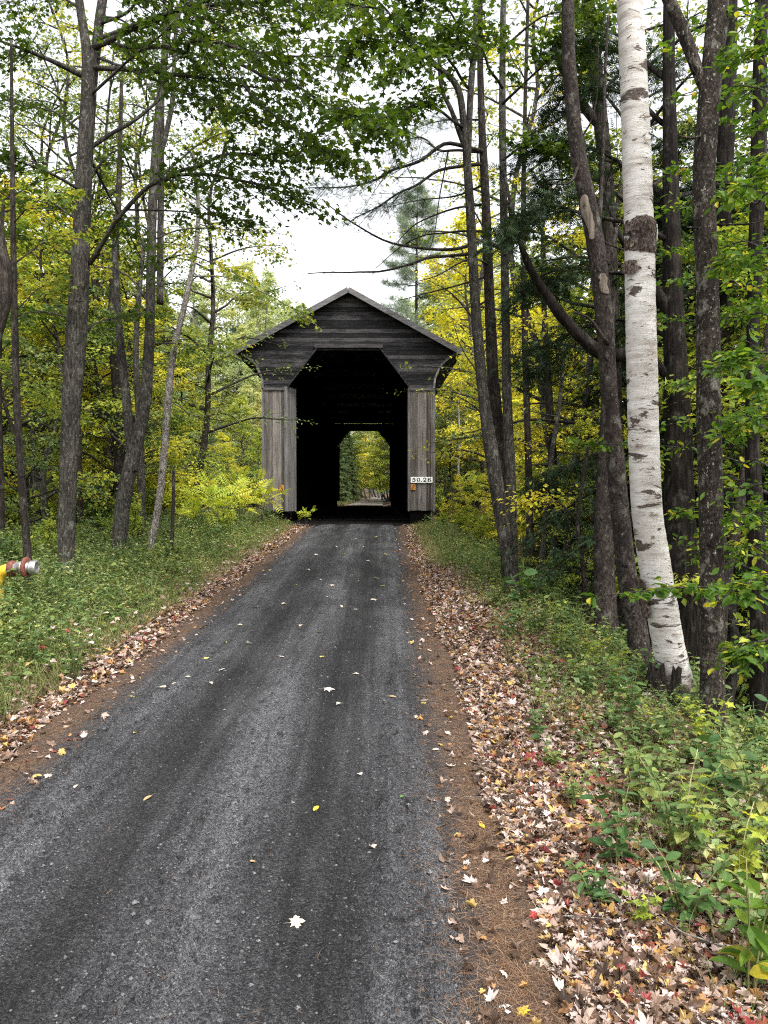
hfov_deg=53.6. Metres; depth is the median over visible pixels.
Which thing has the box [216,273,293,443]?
broadleaf tree
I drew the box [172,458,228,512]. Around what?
yellow shrub
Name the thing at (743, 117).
maple tree
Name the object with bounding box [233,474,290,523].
sumac shrub
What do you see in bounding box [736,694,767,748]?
leafy seedling
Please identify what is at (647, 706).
yellowing seedling
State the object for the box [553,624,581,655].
leafy seedling
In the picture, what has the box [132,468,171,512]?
leafy shrub
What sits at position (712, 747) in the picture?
leafy seedling
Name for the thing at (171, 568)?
leafy seedling
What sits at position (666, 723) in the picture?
leafy seedling
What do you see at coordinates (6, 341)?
maple tree
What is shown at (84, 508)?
leafy shrub
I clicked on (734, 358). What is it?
beech sapling
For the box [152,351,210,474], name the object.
broadleaf tree
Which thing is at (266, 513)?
leafy shrub
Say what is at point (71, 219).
maple tree
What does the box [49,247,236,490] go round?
maple tree
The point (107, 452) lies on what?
maple tree
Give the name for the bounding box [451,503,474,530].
leafy shrub
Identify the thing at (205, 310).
broadleaf tree
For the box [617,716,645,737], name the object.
bramble
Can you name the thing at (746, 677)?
maple tree
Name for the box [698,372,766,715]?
maple tree
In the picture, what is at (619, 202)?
maple tree
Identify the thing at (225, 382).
broadleaf tree
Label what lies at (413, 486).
hazard marker
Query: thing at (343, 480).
conifer tree
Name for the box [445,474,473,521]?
maple tree
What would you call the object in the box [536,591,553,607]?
leafy seedling
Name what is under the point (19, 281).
maple tree
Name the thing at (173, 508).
dead sapling
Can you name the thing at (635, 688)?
leafy seedling
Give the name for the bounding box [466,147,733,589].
maple tree
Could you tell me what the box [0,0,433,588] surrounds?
maple tree
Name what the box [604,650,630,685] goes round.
yellowing seedling
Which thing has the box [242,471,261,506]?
leafy shrub
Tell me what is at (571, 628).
leafy seedling
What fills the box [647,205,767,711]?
leaves
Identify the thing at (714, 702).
leafy seedling
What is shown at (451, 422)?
birch tree
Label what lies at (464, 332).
broadleaf tree
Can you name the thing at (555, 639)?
yellowing seedling
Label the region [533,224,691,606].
hemlock tree
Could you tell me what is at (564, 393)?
maple tree
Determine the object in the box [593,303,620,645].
hemlock stump tree
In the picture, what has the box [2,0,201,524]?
maple tree
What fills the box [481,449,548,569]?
maple tree
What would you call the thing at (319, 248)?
sky
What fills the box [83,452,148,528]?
yellow shrub
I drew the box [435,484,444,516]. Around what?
leafy shrub
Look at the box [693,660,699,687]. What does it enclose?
leafy seedling
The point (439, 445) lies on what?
broadleaf tree
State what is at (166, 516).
leafy shrub
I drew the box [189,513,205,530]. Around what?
leafy shrub
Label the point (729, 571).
leaning tree
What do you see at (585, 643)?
yellowing seedling
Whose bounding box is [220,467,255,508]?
yellow shrub
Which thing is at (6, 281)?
burled tree
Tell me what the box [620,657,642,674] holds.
bramble
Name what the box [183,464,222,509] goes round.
leafy shrub
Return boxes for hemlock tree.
[470,5,767,678]
[511,0,690,639]
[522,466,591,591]
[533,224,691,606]
[547,179,762,670]
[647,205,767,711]
[651,0,767,717]
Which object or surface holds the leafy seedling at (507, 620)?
on the ground at (446, 661)
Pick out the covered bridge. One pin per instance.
(360, 349)
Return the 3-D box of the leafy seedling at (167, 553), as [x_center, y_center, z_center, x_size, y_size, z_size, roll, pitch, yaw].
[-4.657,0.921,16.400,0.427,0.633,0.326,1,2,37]
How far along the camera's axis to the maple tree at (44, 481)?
19.73 m
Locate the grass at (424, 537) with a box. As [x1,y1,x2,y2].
[0,501,767,1023]
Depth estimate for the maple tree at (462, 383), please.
89.13 m
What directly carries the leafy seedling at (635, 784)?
on the ground at (446, 661)
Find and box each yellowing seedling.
[138,545,164,567]
[489,578,504,592]
[543,597,567,614]
[545,623,572,645]
[564,651,590,679]
[579,635,599,653]
[586,637,610,669]
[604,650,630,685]
[620,876,662,922]
[641,700,669,722]
[671,767,717,821]
[676,694,734,743]
[686,802,767,886]
[687,691,723,706]
[741,718,765,744]
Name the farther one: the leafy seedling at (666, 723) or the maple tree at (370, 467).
the maple tree at (370, 467)
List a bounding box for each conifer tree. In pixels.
[337,438,355,503]
[340,432,361,501]
[341,437,368,499]
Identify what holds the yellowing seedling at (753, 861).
on the ground at (446, 661)
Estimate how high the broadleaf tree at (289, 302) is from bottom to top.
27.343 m
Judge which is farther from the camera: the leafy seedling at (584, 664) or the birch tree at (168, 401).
the birch tree at (168, 401)
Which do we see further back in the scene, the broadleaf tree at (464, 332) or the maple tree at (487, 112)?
the broadleaf tree at (464, 332)
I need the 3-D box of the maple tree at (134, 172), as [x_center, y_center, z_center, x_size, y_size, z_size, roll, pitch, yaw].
[-8.236,-7.729,25.622,6.785,16.846,8.120,1,2,27]
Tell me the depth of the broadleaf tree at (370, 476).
107.23 m
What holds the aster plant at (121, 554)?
on the ground at (446, 661)
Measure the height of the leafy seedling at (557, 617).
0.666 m
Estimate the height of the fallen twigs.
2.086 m
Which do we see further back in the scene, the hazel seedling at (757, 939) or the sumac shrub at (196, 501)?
the sumac shrub at (196, 501)
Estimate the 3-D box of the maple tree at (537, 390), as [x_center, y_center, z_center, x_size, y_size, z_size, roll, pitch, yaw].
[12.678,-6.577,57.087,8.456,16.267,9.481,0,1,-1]
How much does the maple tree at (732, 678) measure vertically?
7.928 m
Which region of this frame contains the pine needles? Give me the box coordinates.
[0,538,570,1023]
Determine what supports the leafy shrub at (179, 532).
on the ground at (446, 661)
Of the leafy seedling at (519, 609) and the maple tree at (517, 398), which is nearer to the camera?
the leafy seedling at (519, 609)
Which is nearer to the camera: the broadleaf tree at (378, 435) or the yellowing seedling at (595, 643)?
the yellowing seedling at (595, 643)
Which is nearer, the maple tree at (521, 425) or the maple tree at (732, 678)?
the maple tree at (732, 678)
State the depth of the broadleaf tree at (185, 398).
84.66 m
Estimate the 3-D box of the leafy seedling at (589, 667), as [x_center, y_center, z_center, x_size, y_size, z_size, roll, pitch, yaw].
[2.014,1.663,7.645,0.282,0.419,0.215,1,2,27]
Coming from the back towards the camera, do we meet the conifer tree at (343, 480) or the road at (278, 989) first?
the conifer tree at (343, 480)
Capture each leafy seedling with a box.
[0,561,29,615]
[0,585,17,625]
[130,550,149,566]
[157,540,177,562]
[159,534,190,560]
[167,562,183,575]
[202,526,223,538]
[235,509,250,523]
[481,583,509,608]
[495,601,523,637]
[500,563,542,607]
[505,580,520,597]
[511,599,529,617]
[516,593,556,635]
[524,698,548,741]
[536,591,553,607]
[539,581,550,599]
[539,593,581,635]
[542,587,560,603]
[542,735,564,765]
[549,590,564,603]
[552,644,563,655]
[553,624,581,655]
[557,579,568,599]
[559,614,584,640]
[559,757,595,806]
[562,603,600,640]
[566,642,587,658]
[566,648,608,691]
[569,656,598,695]
[570,602,580,621]
[579,787,639,864]
[593,652,604,672]
[598,626,627,655]
[600,624,624,642]
[603,656,628,702]
[604,698,626,731]
[605,722,676,808]
[617,667,645,719]
[625,651,659,685]
[630,747,738,861]
[646,695,690,745]
[682,695,715,727]
[686,649,699,679]
[689,660,736,702]
[690,664,699,685]
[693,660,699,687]
[695,724,758,807]
[701,730,719,759]
[706,719,767,826]
[709,729,741,747]
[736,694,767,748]
[737,704,767,735]
[742,728,767,763]
[743,716,767,744]
[755,725,767,760]
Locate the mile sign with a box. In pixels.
[411,477,432,482]
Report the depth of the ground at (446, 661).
6.20 m
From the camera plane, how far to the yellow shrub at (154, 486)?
23.98 m
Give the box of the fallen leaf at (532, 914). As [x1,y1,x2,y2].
[529,911,537,917]
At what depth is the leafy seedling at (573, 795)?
5.02 m
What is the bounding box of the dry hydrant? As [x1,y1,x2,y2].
[0,557,39,602]
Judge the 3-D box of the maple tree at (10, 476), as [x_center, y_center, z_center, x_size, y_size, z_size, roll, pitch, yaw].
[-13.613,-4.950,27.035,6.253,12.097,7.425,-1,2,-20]
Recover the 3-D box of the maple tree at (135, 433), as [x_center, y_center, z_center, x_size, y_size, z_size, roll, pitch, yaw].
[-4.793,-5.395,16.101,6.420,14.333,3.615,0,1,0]
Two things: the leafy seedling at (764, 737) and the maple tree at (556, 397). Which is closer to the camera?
the leafy seedling at (764, 737)
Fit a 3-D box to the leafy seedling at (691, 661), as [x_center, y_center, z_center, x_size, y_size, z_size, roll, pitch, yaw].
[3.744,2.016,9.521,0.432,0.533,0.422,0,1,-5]
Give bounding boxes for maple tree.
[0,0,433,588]
[0,24,152,451]
[0,58,103,434]
[0,61,133,523]
[0,174,100,485]
[0,190,108,486]
[0,204,94,496]
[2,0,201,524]
[2,191,125,535]
[2,214,158,528]
[2,312,117,536]
[4,168,202,481]
[4,240,54,468]
[4,245,172,523]
[5,228,191,541]
[6,33,239,437]
[6,217,170,462]
[6,229,186,479]
[8,42,195,491]
[22,0,310,560]
[35,150,228,477]
[39,294,214,519]
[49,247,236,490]
[90,285,241,489]
[92,94,219,513]
[93,74,320,513]
[153,342,231,503]
[208,432,243,507]
[301,0,617,593]
[347,431,376,491]
[357,433,373,496]
[360,431,387,497]
[361,442,388,499]
[378,0,625,575]
[394,93,568,466]
[412,210,547,506]
[435,257,519,504]
[435,281,514,501]
[441,0,764,508]
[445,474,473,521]
[446,311,542,474]
[449,189,626,588]
[452,125,696,528]
[452,410,519,541]
[465,0,766,527]
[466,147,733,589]
[474,387,556,557]
[479,275,600,595]
[480,356,591,569]
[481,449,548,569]
[496,304,571,465]
[513,319,587,482]
[522,406,638,603]
[550,70,767,599]
[552,360,600,521]
[554,219,767,714]
[571,222,767,717]
[587,196,767,626]
[615,178,767,659]
[633,4,767,710]
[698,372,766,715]
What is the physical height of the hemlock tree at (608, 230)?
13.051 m
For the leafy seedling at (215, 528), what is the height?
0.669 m
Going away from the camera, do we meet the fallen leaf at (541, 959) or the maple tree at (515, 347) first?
the fallen leaf at (541, 959)
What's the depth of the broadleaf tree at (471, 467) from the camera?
63.65 m
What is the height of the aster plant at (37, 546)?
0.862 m
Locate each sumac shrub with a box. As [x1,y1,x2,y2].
[163,483,227,532]
[176,465,254,529]
[201,468,271,527]
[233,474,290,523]
[296,506,316,525]
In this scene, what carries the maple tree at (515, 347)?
on the ground at (446, 661)
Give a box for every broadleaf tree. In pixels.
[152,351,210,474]
[152,375,198,451]
[155,324,198,468]
[164,273,246,467]
[169,281,229,445]
[174,339,235,475]
[176,383,221,478]
[182,353,250,504]
[199,318,261,502]
[209,259,263,473]
[212,394,261,480]
[214,363,261,504]
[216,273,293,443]
[219,267,282,461]
[221,383,260,475]
[239,388,261,468]
[242,429,261,507]
[248,295,290,423]
[249,392,261,476]
[258,301,307,379]
[280,298,361,446]
[340,431,371,488]
[350,433,378,497]
[353,431,389,500]
[354,296,419,471]
[356,433,389,501]
[364,288,439,478]
[366,468,388,499]
[369,431,389,493]
[380,298,462,471]
[420,265,479,503]
[425,270,469,499]
[435,244,483,497]
[435,383,464,503]
[435,386,478,505]
[436,358,479,503]
[436,467,455,507]
[439,242,518,492]
[443,254,568,466]
[447,434,481,506]
[516,300,586,470]
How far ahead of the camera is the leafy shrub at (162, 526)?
18.46 m
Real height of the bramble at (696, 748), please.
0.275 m
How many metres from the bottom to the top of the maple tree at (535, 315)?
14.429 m
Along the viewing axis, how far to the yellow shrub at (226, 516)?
22.89 m
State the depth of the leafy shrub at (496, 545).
17.52 m
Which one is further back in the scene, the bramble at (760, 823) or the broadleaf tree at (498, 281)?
the broadleaf tree at (498, 281)
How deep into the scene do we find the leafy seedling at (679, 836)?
4.39 m
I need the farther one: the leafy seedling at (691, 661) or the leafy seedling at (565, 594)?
the leafy seedling at (565, 594)
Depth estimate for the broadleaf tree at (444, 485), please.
62.01 m
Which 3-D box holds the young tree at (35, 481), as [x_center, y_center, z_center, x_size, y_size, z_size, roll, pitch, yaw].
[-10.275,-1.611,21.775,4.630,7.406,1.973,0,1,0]
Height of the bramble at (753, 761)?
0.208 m
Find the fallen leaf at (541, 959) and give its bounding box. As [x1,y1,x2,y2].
[537,957,550,966]
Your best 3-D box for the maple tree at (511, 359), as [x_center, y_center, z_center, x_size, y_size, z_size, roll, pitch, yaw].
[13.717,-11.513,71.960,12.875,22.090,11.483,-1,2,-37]
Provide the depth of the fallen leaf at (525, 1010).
3.17 m
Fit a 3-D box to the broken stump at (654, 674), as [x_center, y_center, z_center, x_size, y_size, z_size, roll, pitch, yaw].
[2.828,1.758,7.943,0.260,0.410,0.247,1,2,32]
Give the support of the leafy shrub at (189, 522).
on the ground at (446, 661)
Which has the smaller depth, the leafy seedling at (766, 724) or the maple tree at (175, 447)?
the leafy seedling at (766, 724)
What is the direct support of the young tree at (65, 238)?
on the ground at (446, 661)
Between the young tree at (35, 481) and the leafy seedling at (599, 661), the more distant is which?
the young tree at (35, 481)
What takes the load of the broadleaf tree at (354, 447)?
on the ground at (446, 661)
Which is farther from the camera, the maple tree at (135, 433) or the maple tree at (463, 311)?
the maple tree at (463, 311)
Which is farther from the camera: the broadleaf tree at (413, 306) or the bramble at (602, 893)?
the broadleaf tree at (413, 306)
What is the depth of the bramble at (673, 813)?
4.78 m
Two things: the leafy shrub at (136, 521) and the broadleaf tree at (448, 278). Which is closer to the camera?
the leafy shrub at (136, 521)
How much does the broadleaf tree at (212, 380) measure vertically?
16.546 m
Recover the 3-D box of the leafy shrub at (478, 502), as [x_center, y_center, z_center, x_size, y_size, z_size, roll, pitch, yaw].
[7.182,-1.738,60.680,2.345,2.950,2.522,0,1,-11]
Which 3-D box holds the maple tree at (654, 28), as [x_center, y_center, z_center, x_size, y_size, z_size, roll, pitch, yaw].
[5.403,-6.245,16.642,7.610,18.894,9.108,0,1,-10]
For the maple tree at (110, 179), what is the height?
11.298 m
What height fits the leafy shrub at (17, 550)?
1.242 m
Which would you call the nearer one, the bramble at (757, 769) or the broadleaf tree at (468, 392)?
the bramble at (757, 769)
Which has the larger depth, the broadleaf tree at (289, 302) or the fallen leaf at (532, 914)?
the broadleaf tree at (289, 302)
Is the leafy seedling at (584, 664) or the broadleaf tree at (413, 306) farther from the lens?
the broadleaf tree at (413, 306)
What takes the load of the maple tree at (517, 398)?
on the ground at (446, 661)
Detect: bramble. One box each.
[526,612,543,627]
[565,856,621,904]
[604,700,625,721]
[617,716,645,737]
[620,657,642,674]
[626,833,735,922]
[658,790,695,826]
[681,736,737,767]
[714,889,767,927]
[728,752,763,777]
[731,747,765,770]
[753,818,767,853]
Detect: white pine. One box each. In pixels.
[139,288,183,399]
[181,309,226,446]
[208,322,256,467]
[293,2,505,586]
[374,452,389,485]
[377,180,471,428]
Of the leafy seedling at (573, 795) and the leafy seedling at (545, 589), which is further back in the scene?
the leafy seedling at (545, 589)
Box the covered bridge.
[232,287,462,525]
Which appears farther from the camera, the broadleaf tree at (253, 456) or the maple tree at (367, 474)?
the maple tree at (367, 474)
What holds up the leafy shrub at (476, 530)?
on the ground at (446, 661)
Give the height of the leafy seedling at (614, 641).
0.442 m
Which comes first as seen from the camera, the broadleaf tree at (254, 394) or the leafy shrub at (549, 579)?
the leafy shrub at (549, 579)
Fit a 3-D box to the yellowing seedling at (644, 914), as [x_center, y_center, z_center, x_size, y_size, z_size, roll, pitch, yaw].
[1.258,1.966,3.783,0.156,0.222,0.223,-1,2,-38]
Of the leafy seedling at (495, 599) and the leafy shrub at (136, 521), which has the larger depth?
the leafy shrub at (136, 521)
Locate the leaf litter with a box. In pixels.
[0,501,767,1023]
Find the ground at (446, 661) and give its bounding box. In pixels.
[0,427,767,1023]
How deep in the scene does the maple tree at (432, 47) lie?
12.24 m
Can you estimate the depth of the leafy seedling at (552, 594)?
12.71 m
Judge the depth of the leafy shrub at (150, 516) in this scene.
23.21 m
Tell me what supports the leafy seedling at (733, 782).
on the ground at (446, 661)
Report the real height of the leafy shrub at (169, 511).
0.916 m
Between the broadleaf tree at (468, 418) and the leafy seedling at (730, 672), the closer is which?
the leafy seedling at (730, 672)
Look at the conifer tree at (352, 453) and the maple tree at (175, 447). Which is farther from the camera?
the conifer tree at (352, 453)
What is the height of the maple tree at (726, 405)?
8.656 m
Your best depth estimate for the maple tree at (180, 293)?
26.02 m
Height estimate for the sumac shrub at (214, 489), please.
2.287 m
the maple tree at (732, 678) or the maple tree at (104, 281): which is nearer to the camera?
the maple tree at (732, 678)
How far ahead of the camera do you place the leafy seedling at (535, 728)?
6.21 m
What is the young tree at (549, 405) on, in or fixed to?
on the ground at (446, 661)
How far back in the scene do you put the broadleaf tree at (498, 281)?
92.73 m
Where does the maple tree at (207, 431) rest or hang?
on the ground at (446, 661)
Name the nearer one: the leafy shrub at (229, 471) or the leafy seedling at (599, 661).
the leafy seedling at (599, 661)
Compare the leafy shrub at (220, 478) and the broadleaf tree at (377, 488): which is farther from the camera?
the broadleaf tree at (377, 488)
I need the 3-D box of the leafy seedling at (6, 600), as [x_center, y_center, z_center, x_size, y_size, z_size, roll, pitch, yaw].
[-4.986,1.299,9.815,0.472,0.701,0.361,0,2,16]
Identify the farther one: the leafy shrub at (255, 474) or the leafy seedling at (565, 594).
the leafy shrub at (255, 474)
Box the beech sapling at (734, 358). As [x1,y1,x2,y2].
[565,0,767,681]
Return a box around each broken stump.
[643,662,667,698]
[669,665,681,705]
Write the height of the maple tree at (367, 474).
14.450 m
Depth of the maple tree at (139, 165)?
27.60 m
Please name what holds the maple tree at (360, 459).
on the ground at (446, 661)
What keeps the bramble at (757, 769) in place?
on the ground at (446, 661)
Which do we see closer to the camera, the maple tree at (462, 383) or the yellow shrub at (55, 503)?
the yellow shrub at (55, 503)
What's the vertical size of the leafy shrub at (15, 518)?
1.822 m
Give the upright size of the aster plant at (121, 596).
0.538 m
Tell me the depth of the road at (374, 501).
96.29 m
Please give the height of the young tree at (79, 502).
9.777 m
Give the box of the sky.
[0,0,767,494]
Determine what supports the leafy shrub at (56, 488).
on the ground at (446, 661)
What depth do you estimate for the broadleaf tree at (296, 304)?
87.22 m
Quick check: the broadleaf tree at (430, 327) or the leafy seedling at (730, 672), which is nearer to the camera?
the leafy seedling at (730, 672)
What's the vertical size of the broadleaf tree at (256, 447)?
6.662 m
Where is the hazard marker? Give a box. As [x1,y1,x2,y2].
[411,484,415,489]
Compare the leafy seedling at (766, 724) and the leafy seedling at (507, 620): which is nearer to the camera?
the leafy seedling at (766, 724)
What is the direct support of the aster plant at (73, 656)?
on the ground at (446, 661)
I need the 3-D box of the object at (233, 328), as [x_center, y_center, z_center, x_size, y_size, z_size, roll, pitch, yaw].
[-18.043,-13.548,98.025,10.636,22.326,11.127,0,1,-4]
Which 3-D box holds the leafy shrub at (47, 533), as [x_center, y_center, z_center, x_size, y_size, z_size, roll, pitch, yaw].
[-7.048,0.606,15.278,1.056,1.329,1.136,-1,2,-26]
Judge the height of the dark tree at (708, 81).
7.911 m
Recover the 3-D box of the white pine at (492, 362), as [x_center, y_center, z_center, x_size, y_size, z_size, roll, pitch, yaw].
[-0.144,-4.841,13.710,3.166,12.885,4.642,1,2,44]
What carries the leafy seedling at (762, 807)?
on the ground at (446, 661)
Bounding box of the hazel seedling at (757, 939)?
[710,859,767,988]
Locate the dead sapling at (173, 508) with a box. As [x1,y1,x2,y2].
[170,470,174,558]
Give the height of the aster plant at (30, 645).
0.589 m
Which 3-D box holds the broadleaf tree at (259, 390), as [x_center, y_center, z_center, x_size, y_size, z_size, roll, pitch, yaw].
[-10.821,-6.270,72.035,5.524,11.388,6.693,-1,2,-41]
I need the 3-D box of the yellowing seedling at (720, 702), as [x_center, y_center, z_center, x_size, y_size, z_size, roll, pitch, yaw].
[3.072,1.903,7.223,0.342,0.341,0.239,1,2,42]
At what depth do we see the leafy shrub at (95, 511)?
20.75 m
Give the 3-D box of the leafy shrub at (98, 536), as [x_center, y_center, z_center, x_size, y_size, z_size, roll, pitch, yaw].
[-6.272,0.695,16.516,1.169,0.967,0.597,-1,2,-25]
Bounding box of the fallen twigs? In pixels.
[23,552,766,1023]
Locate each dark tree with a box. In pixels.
[662,0,767,731]
[744,0,767,725]
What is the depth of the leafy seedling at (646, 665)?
8.08 m
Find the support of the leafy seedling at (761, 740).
on the ground at (446, 661)
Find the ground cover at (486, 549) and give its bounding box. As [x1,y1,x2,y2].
[0,505,767,984]
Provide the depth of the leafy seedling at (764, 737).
6.51 m
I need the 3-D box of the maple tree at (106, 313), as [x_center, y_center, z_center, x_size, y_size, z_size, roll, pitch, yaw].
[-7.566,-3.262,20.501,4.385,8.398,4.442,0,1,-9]
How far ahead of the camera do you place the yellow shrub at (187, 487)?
24.73 m
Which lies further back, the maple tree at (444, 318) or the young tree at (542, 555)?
the maple tree at (444, 318)
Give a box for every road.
[0,524,476,1023]
[346,496,383,505]
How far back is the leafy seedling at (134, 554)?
15.36 m
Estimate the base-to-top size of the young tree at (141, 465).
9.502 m
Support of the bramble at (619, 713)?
on the ground at (446, 661)
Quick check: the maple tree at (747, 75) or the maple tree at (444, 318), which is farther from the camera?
the maple tree at (444, 318)
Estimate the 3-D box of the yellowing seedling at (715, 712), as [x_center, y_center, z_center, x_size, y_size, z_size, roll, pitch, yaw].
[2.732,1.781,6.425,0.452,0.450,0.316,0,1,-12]
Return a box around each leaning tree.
[547,0,671,668]
[724,317,767,668]
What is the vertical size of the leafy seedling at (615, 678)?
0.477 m
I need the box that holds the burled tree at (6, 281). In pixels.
[0,216,13,354]
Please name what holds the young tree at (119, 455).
on the ground at (446, 661)
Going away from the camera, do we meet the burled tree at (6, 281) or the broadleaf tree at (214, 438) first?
the burled tree at (6, 281)
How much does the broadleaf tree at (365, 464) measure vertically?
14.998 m
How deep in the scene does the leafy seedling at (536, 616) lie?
10.24 m
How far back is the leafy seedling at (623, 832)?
4.30 m
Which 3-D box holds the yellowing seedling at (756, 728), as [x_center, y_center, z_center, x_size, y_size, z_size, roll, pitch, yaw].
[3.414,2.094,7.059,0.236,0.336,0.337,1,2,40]
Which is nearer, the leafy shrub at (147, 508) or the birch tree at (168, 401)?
the birch tree at (168, 401)
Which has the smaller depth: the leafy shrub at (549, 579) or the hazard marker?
the leafy shrub at (549, 579)
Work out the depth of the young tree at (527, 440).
17.91 m
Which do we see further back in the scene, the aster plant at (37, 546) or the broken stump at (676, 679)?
the aster plant at (37, 546)
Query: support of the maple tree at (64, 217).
on the ground at (446, 661)
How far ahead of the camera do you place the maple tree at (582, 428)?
16.42 m
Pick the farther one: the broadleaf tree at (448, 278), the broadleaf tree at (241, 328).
the broadleaf tree at (448, 278)
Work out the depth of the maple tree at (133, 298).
31.99 m
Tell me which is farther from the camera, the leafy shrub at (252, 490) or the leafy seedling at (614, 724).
the leafy shrub at (252, 490)
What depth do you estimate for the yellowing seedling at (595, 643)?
8.58 m
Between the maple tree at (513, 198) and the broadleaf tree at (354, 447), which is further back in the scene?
the broadleaf tree at (354, 447)
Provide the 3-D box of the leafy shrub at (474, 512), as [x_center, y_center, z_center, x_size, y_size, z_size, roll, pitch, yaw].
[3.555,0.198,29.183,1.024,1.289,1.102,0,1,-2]
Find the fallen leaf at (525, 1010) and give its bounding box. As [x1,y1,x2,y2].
[516,1005,529,1015]
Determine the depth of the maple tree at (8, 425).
27.51 m
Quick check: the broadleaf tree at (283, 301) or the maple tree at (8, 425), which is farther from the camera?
the broadleaf tree at (283, 301)
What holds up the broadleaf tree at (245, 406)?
on the ground at (446, 661)
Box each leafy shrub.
[0,523,22,579]
[5,480,29,518]
[5,485,33,533]
[5,487,29,524]
[8,509,57,557]
[47,456,88,513]
[52,491,90,524]
[75,521,87,541]
[75,523,111,559]
[83,478,133,526]
[96,492,147,542]
[96,506,131,533]
[108,535,142,558]
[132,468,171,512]
[132,489,151,518]
[141,517,187,546]
[146,511,152,526]
[151,508,183,519]
[160,512,185,528]
[174,527,190,539]
[177,514,208,535]
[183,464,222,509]
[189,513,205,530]
[206,469,252,508]
[211,465,242,506]
[240,475,259,509]
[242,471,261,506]
[244,461,261,496]
[261,506,277,518]
[434,509,449,527]
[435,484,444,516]
[451,486,480,513]
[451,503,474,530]
[460,510,494,545]
[462,473,487,508]
[464,500,490,529]
[487,538,520,560]
[542,566,564,589]
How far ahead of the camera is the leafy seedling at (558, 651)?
9.08 m
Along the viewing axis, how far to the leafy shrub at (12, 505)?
24.70 m
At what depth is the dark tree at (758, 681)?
9.31 m
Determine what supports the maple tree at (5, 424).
on the ground at (446, 661)
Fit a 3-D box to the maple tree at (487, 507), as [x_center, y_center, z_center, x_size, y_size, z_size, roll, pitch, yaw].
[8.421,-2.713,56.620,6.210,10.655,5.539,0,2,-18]
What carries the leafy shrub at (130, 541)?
on the ground at (446, 661)
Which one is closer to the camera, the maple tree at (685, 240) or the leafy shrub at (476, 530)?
the maple tree at (685, 240)
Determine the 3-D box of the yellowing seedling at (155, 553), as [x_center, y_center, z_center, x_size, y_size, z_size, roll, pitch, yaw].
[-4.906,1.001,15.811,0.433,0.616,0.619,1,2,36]
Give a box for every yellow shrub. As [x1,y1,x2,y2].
[30,471,58,530]
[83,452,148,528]
[125,447,201,520]
[164,469,199,515]
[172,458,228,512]
[217,500,237,532]
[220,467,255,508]
[435,497,451,514]
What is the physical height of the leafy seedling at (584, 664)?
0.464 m
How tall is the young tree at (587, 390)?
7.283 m
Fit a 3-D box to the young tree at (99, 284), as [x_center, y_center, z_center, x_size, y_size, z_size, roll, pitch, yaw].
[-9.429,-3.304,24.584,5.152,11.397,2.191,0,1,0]
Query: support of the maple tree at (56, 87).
on the ground at (446, 661)
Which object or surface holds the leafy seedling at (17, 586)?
on the ground at (446, 661)
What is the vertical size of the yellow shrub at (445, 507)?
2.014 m
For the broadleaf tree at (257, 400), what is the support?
on the ground at (446, 661)
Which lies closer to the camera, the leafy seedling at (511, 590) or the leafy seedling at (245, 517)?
the leafy seedling at (511, 590)
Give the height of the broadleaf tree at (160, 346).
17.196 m
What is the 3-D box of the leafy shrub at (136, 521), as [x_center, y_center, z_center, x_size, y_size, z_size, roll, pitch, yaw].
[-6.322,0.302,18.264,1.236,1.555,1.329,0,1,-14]
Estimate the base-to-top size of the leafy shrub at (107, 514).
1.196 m
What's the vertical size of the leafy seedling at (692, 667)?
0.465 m
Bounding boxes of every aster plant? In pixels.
[18,619,51,668]
[31,536,46,559]
[63,630,99,678]
[102,540,137,574]
[111,582,127,609]
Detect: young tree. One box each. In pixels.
[0,39,105,608]
[0,165,89,559]
[2,329,98,537]
[4,218,154,528]
[28,240,172,513]
[39,50,198,497]
[49,217,209,551]
[457,0,586,577]
[480,168,595,579]
[491,412,662,623]
[501,309,599,576]
[513,307,626,596]
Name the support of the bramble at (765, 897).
on the ground at (446, 661)
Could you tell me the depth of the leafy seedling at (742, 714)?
7.64 m
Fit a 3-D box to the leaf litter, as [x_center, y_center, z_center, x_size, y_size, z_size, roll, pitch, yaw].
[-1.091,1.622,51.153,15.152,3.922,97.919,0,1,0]
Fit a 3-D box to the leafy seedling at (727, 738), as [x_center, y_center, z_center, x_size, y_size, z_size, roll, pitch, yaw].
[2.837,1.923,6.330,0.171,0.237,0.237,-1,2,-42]
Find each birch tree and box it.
[114,143,322,554]
[436,362,477,499]
[617,0,697,704]
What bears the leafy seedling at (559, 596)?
on the ground at (446, 661)
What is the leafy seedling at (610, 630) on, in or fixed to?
on the ground at (446, 661)
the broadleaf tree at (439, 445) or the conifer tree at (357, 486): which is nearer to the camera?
the broadleaf tree at (439, 445)
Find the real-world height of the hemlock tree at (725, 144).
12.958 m
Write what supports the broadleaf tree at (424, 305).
on the ground at (446, 661)
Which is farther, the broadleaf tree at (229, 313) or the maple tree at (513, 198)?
the broadleaf tree at (229, 313)
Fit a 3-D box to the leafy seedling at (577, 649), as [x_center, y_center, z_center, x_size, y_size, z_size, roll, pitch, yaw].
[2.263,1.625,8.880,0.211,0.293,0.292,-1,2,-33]
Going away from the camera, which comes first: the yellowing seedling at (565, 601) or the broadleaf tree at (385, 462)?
the yellowing seedling at (565, 601)
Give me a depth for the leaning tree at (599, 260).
9.18 m

